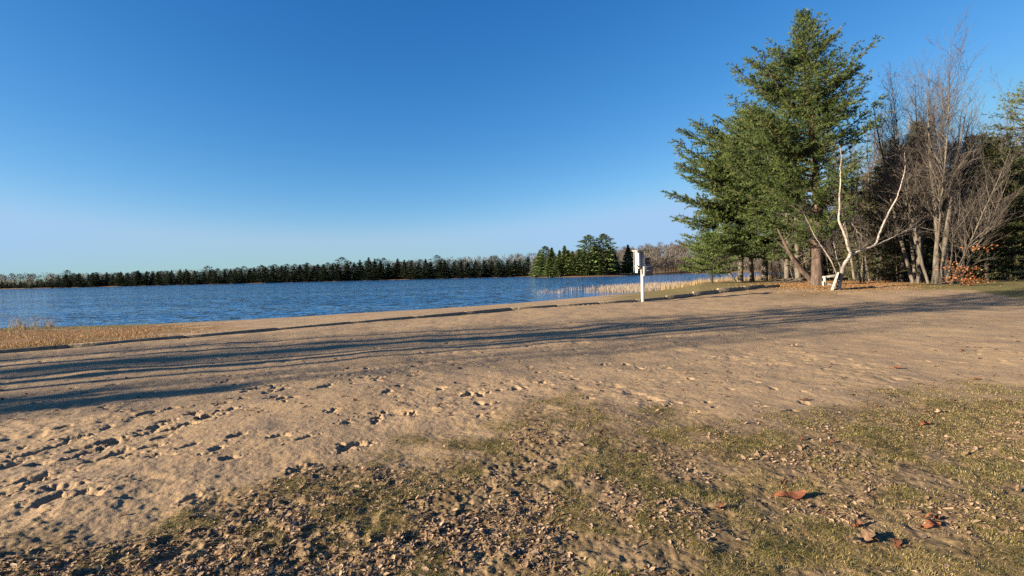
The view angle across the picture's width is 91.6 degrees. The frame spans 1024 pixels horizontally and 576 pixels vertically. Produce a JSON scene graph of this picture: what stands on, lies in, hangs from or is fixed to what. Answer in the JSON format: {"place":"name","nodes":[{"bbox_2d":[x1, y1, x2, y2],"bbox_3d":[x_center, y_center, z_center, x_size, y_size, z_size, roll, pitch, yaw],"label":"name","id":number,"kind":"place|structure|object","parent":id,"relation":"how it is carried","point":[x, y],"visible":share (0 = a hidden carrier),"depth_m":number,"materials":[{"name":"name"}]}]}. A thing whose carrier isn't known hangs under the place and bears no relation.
{"place":"outdoors","nodes":[
{"label":"outdoors","id":0,"kind":"place"},
{"bbox_2d":[0,272,794,327],"bbox_3d":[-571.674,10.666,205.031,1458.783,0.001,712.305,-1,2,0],"label":"lake water","id":1,"kind":"structure","parent":0,"point":[118,305],"depth_m":58.83,"materials":[{"name":"blue liquid"}]},
{"bbox_2d":[531,280,709,293],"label":"reeds","id":2,"kind":"object","parent":1,"relation":"in","point":[647,287],"visible":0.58,"depth_m":58.19,"materials":[{"name":"beige plant"}]},
{"bbox_2d":[0,256,858,288],"bbox_3d":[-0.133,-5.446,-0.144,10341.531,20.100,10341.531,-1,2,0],"label":"land","id":3,"kind":"structure","parent":0,"point":[677,271],"depth_m":471.47,"materials":[{"name":"green plant"}]},
{"bbox_2d":[253,265,266,281],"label":"conifer","id":4,"kind":"object","parent":3,"relation":"on","point":[258,279],"visible":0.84,"depth_m":506.57,"materials":[{"name":"green plant"}]},
{"bbox_2d":[0,259,529,287],"bbox_3d":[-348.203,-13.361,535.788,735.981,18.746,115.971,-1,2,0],"label":"conifer woods","id":5,"kind":"object","parent":3,"relation":"on","point":[9,282],"visible":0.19,"depth_m":528.93,"materials":[{"name":"green plant"}]},
{"bbox_2d":[0,253,537,285],"bbox_3d":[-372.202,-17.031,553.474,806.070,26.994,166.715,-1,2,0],"label":"woods","id":6,"kind":"object","parent":3,"relation":"on","point":[29,276],"visible":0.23,"depth_m":538.26,"materials":[{"name":"plant"}]},
{"bbox_2d":[265,264,282,281],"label":"conifer","id":7,"kind":"object","parent":3,"relation":"on","point":[277,275],"visible":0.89,"depth_m":502.66,"materials":[{"name":"green plant"}]},
{"bbox_2d":[279,264,294,281],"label":"conifer","id":8,"kind":"object","parent":3,"relation":"on","point":[283,273],"visible":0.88,"depth_m":500.24,"materials":[{"name":"green plant"}]},
{"bbox_2d":[285,264,302,281],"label":"conifer","id":9,"kind":"object","parent":3,"relation":"on","point":[292,277],"visible":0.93,"depth_m":499.29,"materials":[{"name":"green plant"}]},
{"bbox_2d":[298,263,313,280],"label":"conifer","id":10,"kind":"object","parent":3,"relation":"on","point":[307,264],"visible":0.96,"depth_m":497.04,"materials":[{"name":"green plant"}]},
{"bbox_2d":[316,262,333,280],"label":"conifer","id":11,"kind":"object","parent":3,"relation":"on","point":[327,269],"visible":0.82,"depth_m":492.87,"materials":[{"name":"green plant"}]},
{"bbox_2d":[329,257,354,280],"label":"conifer","id":12,"kind":"object","parent":3,"relation":"on","point":[344,265],"visible":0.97,"depth_m":491.10,"materials":[{"name":"green plant"}]},
{"bbox_2d":[342,261,356,280],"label":"conifer","id":13,"kind":"object","parent":3,"relation":"on","point":[347,264],"visible":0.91,"depth_m":493.04,"materials":[{"name":"green plant"}]},
{"bbox_2d":[357,261,373,279],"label":"conifer","id":14,"kind":"object","parent":3,"relation":"on","point":[360,274],"visible":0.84,"depth_m":490.78,"materials":[{"name":"green plant"}]},
{"bbox_2d":[362,261,376,279],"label":"conifer","id":15,"kind":"object","parent":3,"relation":"on","point":[370,264],"visible":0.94,"depth_m":487.37,"materials":[{"name":"green plant"}]},
{"bbox_2d":[367,259,387,279],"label":"conifer","id":16,"kind":"object","parent":3,"relation":"on","point":[375,271],"visible":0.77,"depth_m":486.60,"materials":[{"name":"green plant"}]},
{"bbox_2d":[376,258,391,278],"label":"conifer","id":17,"kind":"object","parent":3,"relation":"on","point":[382,274],"visible":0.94,"depth_m":487.06,"materials":[{"name":"green plant"}]},
{"bbox_2d":[398,260,409,277],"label":"conifer","id":18,"kind":"object","parent":3,"relation":"on","point":[403,265],"visible":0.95,"depth_m":486.07,"materials":[{"name":"green plant"}]},
{"bbox_2d":[404,260,418,278],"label":"conifer","id":19,"kind":"object","parent":3,"relation":"on","point":[412,264],"visible":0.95,"depth_m":482.63,"materials":[{"name":"green plant"}]},
{"bbox_2d":[418,259,432,277],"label":"conifer","id":20,"kind":"object","parent":3,"relation":"on","point":[426,269],"visible":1,"depth_m":479.57,"materials":[{"name":"green plant"}]},
{"bbox_2d":[428,255,445,278],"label":"conifer","id":21,"kind":"object","parent":3,"relation":"on","point":[434,270],"visible":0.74,"depth_m":480.66,"materials":[{"name":"green plant"}]},
{"bbox_2d":[433,259,449,278],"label":"conifer","id":22,"kind":"object","parent":3,"relation":"on","point":[439,264],"visible":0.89,"depth_m":476.64,"materials":[{"name":"green plant"}]},
{"bbox_2d":[448,260,462,277],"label":"conifer","id":23,"kind":"object","parent":3,"relation":"on","point":[453,271],"visible":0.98,"depth_m":475.98,"materials":[{"name":"green plant"}]},
{"bbox_2d":[476,259,491,276],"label":"conifer","id":24,"kind":"object","parent":3,"relation":"on","point":[482,264],"visible":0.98,"depth_m":474.86,"materials":[{"name":"green plant"}]},
{"bbox_2d":[487,256,501,275],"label":"conifer","id":25,"kind":"object","parent":3,"relation":"on","point":[492,268],"visible":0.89,"depth_m":473.67,"materials":[{"name":"green plant"}]},
{"bbox_2d":[519,259,531,275],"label":"conifer","id":26,"kind":"object","parent":3,"relation":"on","point":[524,267],"visible":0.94,"depth_m":469.04,"materials":[{"name":"green plant"}]},
{"bbox_2d":[531,251,543,276],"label":"conifer tree","id":27,"kind":"object","parent":3,"relation":"on","point":[536,269],"visible":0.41,"depth_m":314.93,"materials":[{"name":"green plant"}]},
{"bbox_2d":[534,246,551,275],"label":"pine tree","id":28,"kind":"object","parent":3,"relation":"on","point":[541,264],"visible":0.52,"depth_m":307.98,"materials":[{"name":"green plant"}]},
{"bbox_2d":[543,258,552,277],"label":"conifer tree","id":29,"kind":"object","parent":3,"relation":"on","point":[548,268],"visible":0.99,"depth_m":295.98,"materials":[{"name":"green plant"}]},
{"bbox_2d":[542,247,556,273],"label":"conifer tree","id":30,"kind":"object","parent":3,"relation":"on","point":[552,257],"visible":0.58,"depth_m":304.61,"materials":[{"name":"green plant"}]},
{"bbox_2d":[551,261,560,276],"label":"conifer tree","id":31,"kind":"object","parent":3,"relation":"on","point":[557,270],"visible":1,"depth_m":294.30,"materials":[{"name":"green plant"}]},
{"bbox_2d":[558,245,571,274],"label":"conifer tree","id":32,"kind":"object","parent":3,"relation":"on","point":[564,255],"visible":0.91,"depth_m":296.12,"materials":[{"name":"green plant"}]},
{"bbox_2d":[565,251,579,274],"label":"conifer tree","id":33,"kind":"object","parent":3,"relation":"on","point":[572,262],"visible":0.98,"depth_m":294.42,"materials":[{"name":"green plant"}]},
{"bbox_2d":[573,249,586,275],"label":"conifer tree","id":34,"kind":"object","parent":3,"relation":"on","point":[578,257],"visible":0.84,"depth_m":294.32,"materials":[{"name":"green plant"}]},
{"bbox_2d":[580,255,590,275],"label":"conifer tree","id":35,"kind":"object","parent":3,"relation":"on","point":[586,268],"visible":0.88,"depth_m":293.62,"materials":[{"name":"green plant"}]},
{"bbox_2d":[575,235,604,274],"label":"pine tree","id":36,"kind":"object","parent":3,"relation":"on","point":[588,245],"visible":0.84,"depth_m":294.75,"materials":[{"name":"green plant"}]},
{"bbox_2d":[588,246,605,274],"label":"conifer tree","id":37,"kind":"object","parent":3,"relation":"on","point":[594,265],"visible":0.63,"depth_m":294.57,"materials":[{"name":"green plant"}]},
{"bbox_2d":[594,255,606,274],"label":"conifer tree","id":38,"kind":"object","parent":3,"relation":"on","point":[601,267],"visible":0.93,"depth_m":292.71,"materials":[{"name":"green plant"}]},
{"bbox_2d":[589,233,622,272],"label":"pine tree","id":39,"kind":"object","parent":3,"relation":"on","point":[609,265],"visible":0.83,"depth_m":294.98,"materials":[{"name":"green plant"}]},
{"bbox_2d":[618,245,634,274],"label":"conifer tree","id":40,"kind":"object","parent":3,"relation":"on","point":[628,269],"visible":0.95,"depth_m":302.50,"materials":[{"name":"green plant"}]},
{"bbox_2d":[529,241,793,271],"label":"hillside woods","id":41,"kind":"object","parent":3,"relation":"on","point":[675,250],"visible":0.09,"depth_m":424.86,"materials":[{"name":"plant"}]},
{"bbox_2d":[644,248,810,273],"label":"bay woods","id":42,"kind":"object","parent":3,"relation":"on","point":[666,264],"visible":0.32,"depth_m":350.50,"materials":[{"name":"plant"}]},
{"bbox_2d":[790,173,867,271],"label":"deep woods","id":43,"kind":"object","parent":3,"relation":"on","point":[807,253],"depth_m":62.21,"materials":[{"name":"brown plant"}]},
{"bbox_2d":[0,277,964,352],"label":"lake bank","id":44,"kind":"structure","parent":0,"point":[235,325],"depth_m":21.95,"materials":[{"name":"beige sand"}]},
{"bbox_2d":[0,324,223,348],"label":"bank turf","id":45,"kind":"structure","parent":44,"relation":"on","point":[64,340],"depth_m":15.81,"materials":[{"name":"plant"}]},
{"bbox_2d":[0,284,779,352],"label":"shoreline","id":46,"kind":"structure","parent":44,"relation":"on","point":[720,290],"depth_m":17.36,"materials":[{"name":"beige sand"}]},
{"bbox_2d":[632,250,652,301],"bbox_3d":[6.638,-0.466,25.279,1.035,2.944,0.471,-2,2,-31],"label":"rescue post","id":47,"kind":"object","parent":44,"relation":"on","point":[638,261],"visible":0.95,"depth_m":25.20,"materials":[{"name":"white paint"}]},
{"bbox_2d":[675,230,744,282],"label":"hemlock","id":48,"kind":"object","parent":44,"relation":"on","point":[710,239],"visible":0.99,"depth_m":45.29,"materials":[{"name":"green plant"}]},
{"bbox_2d":[670,152,781,281],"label":"white pine","id":49,"kind":"object","parent":44,"relation":"on","point":[699,224],"visible":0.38,"depth_m":48.15,"materials":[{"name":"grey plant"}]},
{"bbox_2d":[659,274,802,289],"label":"bank grass","id":50,"kind":"structure","parent":44,"relation":"on","point":[686,284],"depth_m":49.57,"materials":[{"name":"plant"}]},
{"bbox_2d":[661,94,828,280],"bbox_3d":[22.309,-9.696,49.262,16.527,18.830,12.030,-1,2,0],"label":"white pine","id":51,"kind":"object","parent":44,"relation":"on","point":[716,134],"visible":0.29,"depth_m":47.86,"materials":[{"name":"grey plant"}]},
{"bbox_2d":[702,169,794,281],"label":"pine","id":52,"kind":"object","parent":44,"relation":"on","point":[751,271],"visible":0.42,"depth_m":46.56,"materials":[{"name":"green plant"}]},
{"bbox_2d":[731,159,810,280],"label":"white pine","id":53,"kind":"object","parent":44,"relation":"on","point":[770,257],"visible":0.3,"depth_m":44.80,"materials":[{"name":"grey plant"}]},
{"bbox_2d":[767,277,806,282],"bbox_3d":[23.680,-0.598,42.402,3.666,0.784,2.387,-2,2,-34],"label":"brush pile","id":54,"kind":"object","parent":44,"relation":"on","point":[786,280],"visible":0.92,"depth_m":42.44,"materials":[{"name":"grey plant"}]},
{"bbox_2d":[786,213,801,281],"bbox_3d":[25.043,-4.746,43.829,3.010,8.882,2.045,-3,2,-38],"label":"stout trunk","id":55,"kind":"object","parent":44,"relation":"on","point":[798,274],"visible":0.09,"depth_m":43.79,"materials":[{"name":"grey plant"}]},
{"bbox_2d":[801,198,846,279],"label":"hemlock","id":56,"kind":"object","parent":44,"relation":"on","point":[824,262],"visible":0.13,"depth_m":49.72,"materials":[{"name":"green plant"}]},
{"bbox_2d":[823,210,842,280],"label":"bare tree","id":57,"kind":"object","parent":44,"relation":"on","point":[832,273],"visible":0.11,"depth_m":46.04,"materials":[{"name":"brown plant"}]},
{"bbox_2d":[714,279,964,296],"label":"orange litter","id":58,"kind":"object","parent":44,"relation":"on","point":[796,284],"visible":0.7,"depth_m":31.65,"materials":[{"name":"brown plant"}]},
{"bbox_2d":[822,189,876,280],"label":"hemlock","id":59,"kind":"object","parent":44,"relation":"on","point":[848,264],"visible":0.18,"depth_m":45.01,"materials":[{"name":"green plant"}]},
{"bbox_2d":[825,124,881,280],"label":"bare maple","id":60,"kind":"object","parent":44,"relation":"on","point":[851,259],"visible":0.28,"depth_m":41.75,"materials":[{"name":"grey plant"}]},
{"bbox_2d":[830,189,886,280],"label":"hemlock","id":61,"kind":"object","parent":44,"relation":"on","point":[861,208],"visible":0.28,"depth_m":42.96,"materials":[{"name":"green plant"}]},
{"bbox_2d":[790,137,928,289],"bbox_3d":[19.691,-4.153,28.413,8.542,8.833,2.522,-2,2,-10],"label":"birch","id":62,"kind":"object","parent":44,"relation":"on","point":[842,269],"visible":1,"depth_m":28.42,"materials":[{"name":"white plant"}]},
{"bbox_2d":[830,140,892,280],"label":"bare tree","id":63,"kind":"object","parent":44,"relation":"on","point":[866,222],"visible":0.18,"depth_m":41.34,"materials":[{"name":"brown plant"}]},
{"bbox_2d":[844,164,915,280],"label":"hemlock","id":64,"kind":"object","parent":44,"relation":"on","point":[880,278],"visible":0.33,"depth_m":40.67,"materials":[{"name":"green plant"}]},
{"bbox_2d":[850,70,949,279],"bbox_3d":[34.106,-9.613,44.254,8.280,18.251,7.014,0,2,34],"label":"bare maple","id":65,"kind":"object","parent":44,"relation":"on","point":[911,114],"visible":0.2,"depth_m":43.80,"materials":[{"name":"grey plant"}]},
{"bbox_2d":[0,286,1023,542],"bbox_3d":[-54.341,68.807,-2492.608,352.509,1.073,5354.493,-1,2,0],"label":"sand beach","id":66,"kind":"structure","parent":0,"point":[200,448],"depth_m":7.33,"materials":[{"name":"beige sand"}]},
{"bbox_2d":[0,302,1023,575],"bbox_3d":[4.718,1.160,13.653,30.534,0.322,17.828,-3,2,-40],"label":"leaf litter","id":67,"kind":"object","parent":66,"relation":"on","point":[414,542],"visible":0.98,"depth_m":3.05,"materials":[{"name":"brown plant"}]},
{"bbox_2d":[822,272,838,289],"bbox_3d":[18.459,-0.382,28.866,0.804,1.056,1.881,-1,2,29],"label":"picnic table","id":68,"kind":"object","parent":66,"relation":"on","point":[829,284],"visible":0.97,"depth_m":28.29,"materials":[{"name":"white paint"}]},
{"bbox_2d":[0,375,1023,575],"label":"lawn","id":69,"kind":"structure","parent":0,"point":[659,559],"depth_m":3.35,"materials":[{"name":"green plant"}]},
{"bbox_2d":[765,490,806,499],"bbox_3d":[1.850,1.397,3.369,0.270,0.049,0.095,-8,20,13],"label":"oak leaf","id":70,"kind":"object","parent":69,"relation":"on","point":[799,494],"visible":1,"depth_m":3.37,"materials":[{"name":"orange plant"}]},
{"bbox_2d":[847,527,875,542],"bbox_3d":[1.926,1.382,2.749,0.209,0.059,0.077,-9,24,-17],"label":"oak leaf","id":71,"kind":"object","parent":69,"relation":"on","point":[866,535],"visible":1,"depth_m":2.77,"materials":[{"name":"beige plant"}]},
{"bbox_2d":[914,518,940,528],"bbox_3d":[2.412,1.372,2.888,0.172,0.042,0.061,-9,22,-6],"label":"oak leaf","id":72,"kind":"object","parent":69,"relation":"on","point":[929,523],"visible":1,"depth_m":2.90,"materials":[{"name":"plant"}]},
{"bbox_2d":[0,0,1023,284],"label":"sky","id":73,"kind":"structure","parent":0,"point":[141,136],"materials":[{"name":"blue"}]},
{"bbox_2d":[800,277,1023,298],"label":"forest floor","id":74,"kind":"structure","parent":0,"point":[1010,289],"depth_m":27.41,"materials":[{"name":"brown soil"}]},
{"bbox_2d":[774,214,818,283],"bbox_3d":[19.559,-2.636,34.349,2.889,5.548,3.103,-3,2,-36],"label":"leaning trunk","id":75,"kind":"object","parent":74,"relation":"on","point":[803,271],"visible":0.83,"depth_m":34.16,"materials":[{"name":"brown wood"}]},
{"bbox_2d":[706,7,891,285],"bbox_3d":[18.650,-9.353,33.681,10.604,19.049,10.406,-1,2,0],"label":"white pine","id":76,"kind":"object","parent":74,"relation":"on","point":[807,105],"visible":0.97,"depth_m":32.19,"materials":[{"name":"green plant"}]},
{"bbox_2d":[839,144,871,282],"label":"bare tree","id":77,"kind":"object","parent":74,"relation":"on","point":[854,204],"visible":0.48,"depth_m":37.25,"materials":[{"name":"grey plant"}]},
{"bbox_2d":[755,258,1023,281],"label":"undergrowth","id":78,"kind":"object","parent":74,"relation":"on","point":[774,274],"visible":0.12,"depth_m":49.92,"materials":[{"name":"brown plant"}]},
{"bbox_2d":[847,100,949,261],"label":"bare tree","id":79,"kind":"object","parent":74,"relation":"on","point":[884,149],"visible":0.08,"depth_m":44.44,"materials":[{"name":"grey plant"}]},
{"bbox_2d":[849,49,963,282],"bbox_3d":[27.931,-8.557,34.806,7.179,16.960,6.754,-1,2,0],"label":"bare maple","id":80,"kind":"object","parent":74,"relation":"on","point":[907,263],"visible":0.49,"depth_m":34.84,"materials":[{"name":"grey plant"}]},
{"bbox_2d":[857,142,955,281],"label":"hemlock","id":81,"kind":"object","parent":74,"relation":"on","point":[902,273],"visible":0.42,"depth_m":37.87,"materials":[{"name":"green plant"}]},
{"bbox_2d":[884,134,934,281],"bbox_3d":[28.695,-5.848,35.917,2.416,11.260,3.440,-2,2,-32],"label":"slim trunk","id":82,"kind":"object","parent":74,"relation":"on","point":[912,255],"visible":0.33,"depth_m":35.91,"materials":[{"name":"grey plant"}]},
{"bbox_2d":[868,135,954,279],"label":"spruce","id":83,"kind":"object","parent":74,"relation":"on","point":[925,242],"visible":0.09,"depth_m":39.48,"materials":[{"name":"green plant"}]},
{"bbox_2d":[858,94,967,279],"bbox_3d":[32.079,-7.804,40.202,7.304,15.032,3.091,-1,2,24],"label":"bare tree","id":84,"kind":"object","parent":74,"relation":"on","point":[889,176],"visible":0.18,"depth_m":40.66,"materials":[{"name":"grey plant"}]},
{"bbox_2d":[901,171,927,281],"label":"bare tree","id":85,"kind":"object","parent":74,"relation":"on","point":[922,278],"visible":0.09,"depth_m":36.06,"materials":[{"name":"grey plant"}]},
{"bbox_2d":[874,124,967,279],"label":"spruce","id":86,"kind":"object","parent":74,"relation":"on","point":[921,190],"visible":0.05,"depth_m":40.60,"materials":[{"name":"green plant"}]},
{"bbox_2d":[862,6,986,283],"bbox_3d":[26.814,-8.586,32.828,6.771,17.166,6.734,-2,2,-30],"label":"bare maple","id":87,"kind":"object","parent":74,"relation":"on","point":[910,196],"visible":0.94,"depth_m":32.33,"materials":[{"name":"grey plant"}]},
{"bbox_2d":[894,169,969,279],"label":"hemlock","id":88,"kind":"object","parent":74,"relation":"on","point":[930,240],"visible":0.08,"depth_m":38.59,"materials":[{"name":"green plant"}]},
{"bbox_2d":[907,88,959,279],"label":"bare tree","id":89,"kind":"object","parent":74,"relation":"on","point":[928,268],"visible":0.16,"depth_m":38.84,"materials":[{"name":"grey plant"}]},
{"bbox_2d":[899,74,968,283],"bbox_3d":[27.330,-6.805,32.235,3.177,13.631,3.047,-2,2,-33],"label":"stout trunk","id":90,"kind":"object","parent":74,"relation":"on","point":[935,273],"visible":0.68,"depth_m":32.32,"materials":[{"name":"grey plant"}]},
{"bbox_2d":[917,113,963,279],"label":"bare tree","id":91,"kind":"object","parent":74,"relation":"on","point":[931,204],"visible":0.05,"depth_m":36.96,"materials":[{"name":"grey plant"}]},
{"bbox_2d":[877,62,1009,242],"bbox_3d":[35.681,-8.878,41.400,7.436,16.977,7.146,-2,2,-30],"label":"bare tree","id":92,"kind":"object","parent":74,"relation":"on","point":[963,105],"visible":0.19,"depth_m":39.03,"materials":[{"name":"grey plant"}]},
{"bbox_2d":[913,91,987,283],"bbox_3d":[28.044,-6.294,31.969,3.821,12.616,2.749,-1,2,26],"label":"stout trunk","id":93,"kind":"object","parent":74,"relation":"on","point":[944,257],"visible":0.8,"depth_m":31.82,"materials":[{"name":"grey plant"}]},
{"bbox_2d":[906,142,1006,278],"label":"hemlock","id":94,"kind":"object","parent":74,"relation":"on","point":[954,152],"visible":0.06,"depth_m":39.43,"materials":[{"name":"green plant"}]},
{"bbox_2d":[898,83,1022,280],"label":"bare maple","id":95,"kind":"object","parent":74,"relation":"on","point":[970,165],"visible":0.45,"depth_m":36.16,"materials":[{"name":"grey plant"}]},
{"bbox_2d":[935,242,1003,285],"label":"young oak","id":96,"kind":"object","parent":74,"relation":"on","point":[962,275],"visible":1,"depth_m":28.14,"materials":[{"name":"orange plant"}]},
{"bbox_2d":[941,132,999,265],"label":"hemlock","id":97,"kind":"object","parent":74,"relation":"on","point":[982,136],"visible":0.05,"depth_m":47.43,"materials":[{"name":"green plant"}]},
{"bbox_2d":[917,133,1023,283],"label":"bare shrub","id":98,"kind":"object","parent":74,"relation":"on","point":[954,230],"visible":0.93,"depth_m":31.06,"materials":[{"name":"grey plant"}]},
{"bbox_2d":[928,133,1021,279],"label":"spruce","id":99,"kind":"object","parent":74,"relation":"on","point":[983,239],"visible":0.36,"depth_m":36.48,"materials":[{"name":"green plant"}]},
{"bbox_2d":[942,148,1023,280],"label":"hemlock","id":100,"kind":"object","parent":74,"relation":"on","point":[989,152],"visible":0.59,"depth_m":35.50,"materials":[{"name":"green plant"}]},
{"bbox_2d":[957,142,1022,274],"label":"hemlock","id":101,"kind":"object","parent":74,"relation":"on","point":[988,143],"visible":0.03,"depth_m":40.43,"materials":[{"name":"green plant"}]},
{"bbox_2d":[958,131,1023,278],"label":"hemlock","id":102,"kind":"object","parent":74,"relation":"on","point":[999,139],"visible":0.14,"depth_m":37.56,"materials":[{"name":"green plant"}]},
{"bbox_2d":[959,81,1023,265],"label":"pine","id":103,"kind":"object","parent":74,"relation":"on","point":[1017,119],"visible":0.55,"depth_m":35.31,"materials":[{"name":"green plant"}]},
{"bbox_2d":[975,67,1023,191],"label":"bare maple","id":104,"kind":"object","parent":74,"relation":"on","point":[1006,114],"visible":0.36,"depth_m":39.81,"materials":[{"name":"plant"}]},
{"bbox_2d":[978,145,1023,279],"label":"spruce","id":105,"kind":"object","parent":74,"relation":"on","point":[1013,269],"visible":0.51,"depth_m":35.62,"materials":[{"name":"green plant"}]},
{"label":"road","id":106,"kind":"structure","parent":0,"visible":0},
{"bbox_2d":[937,99,1023,237],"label":"bare maple","id":107,"kind":"object","parent":106,"relation":"on","point":[981,125],"visible":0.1,"depth_m":44.28,"materials":[{"name":"plant"}]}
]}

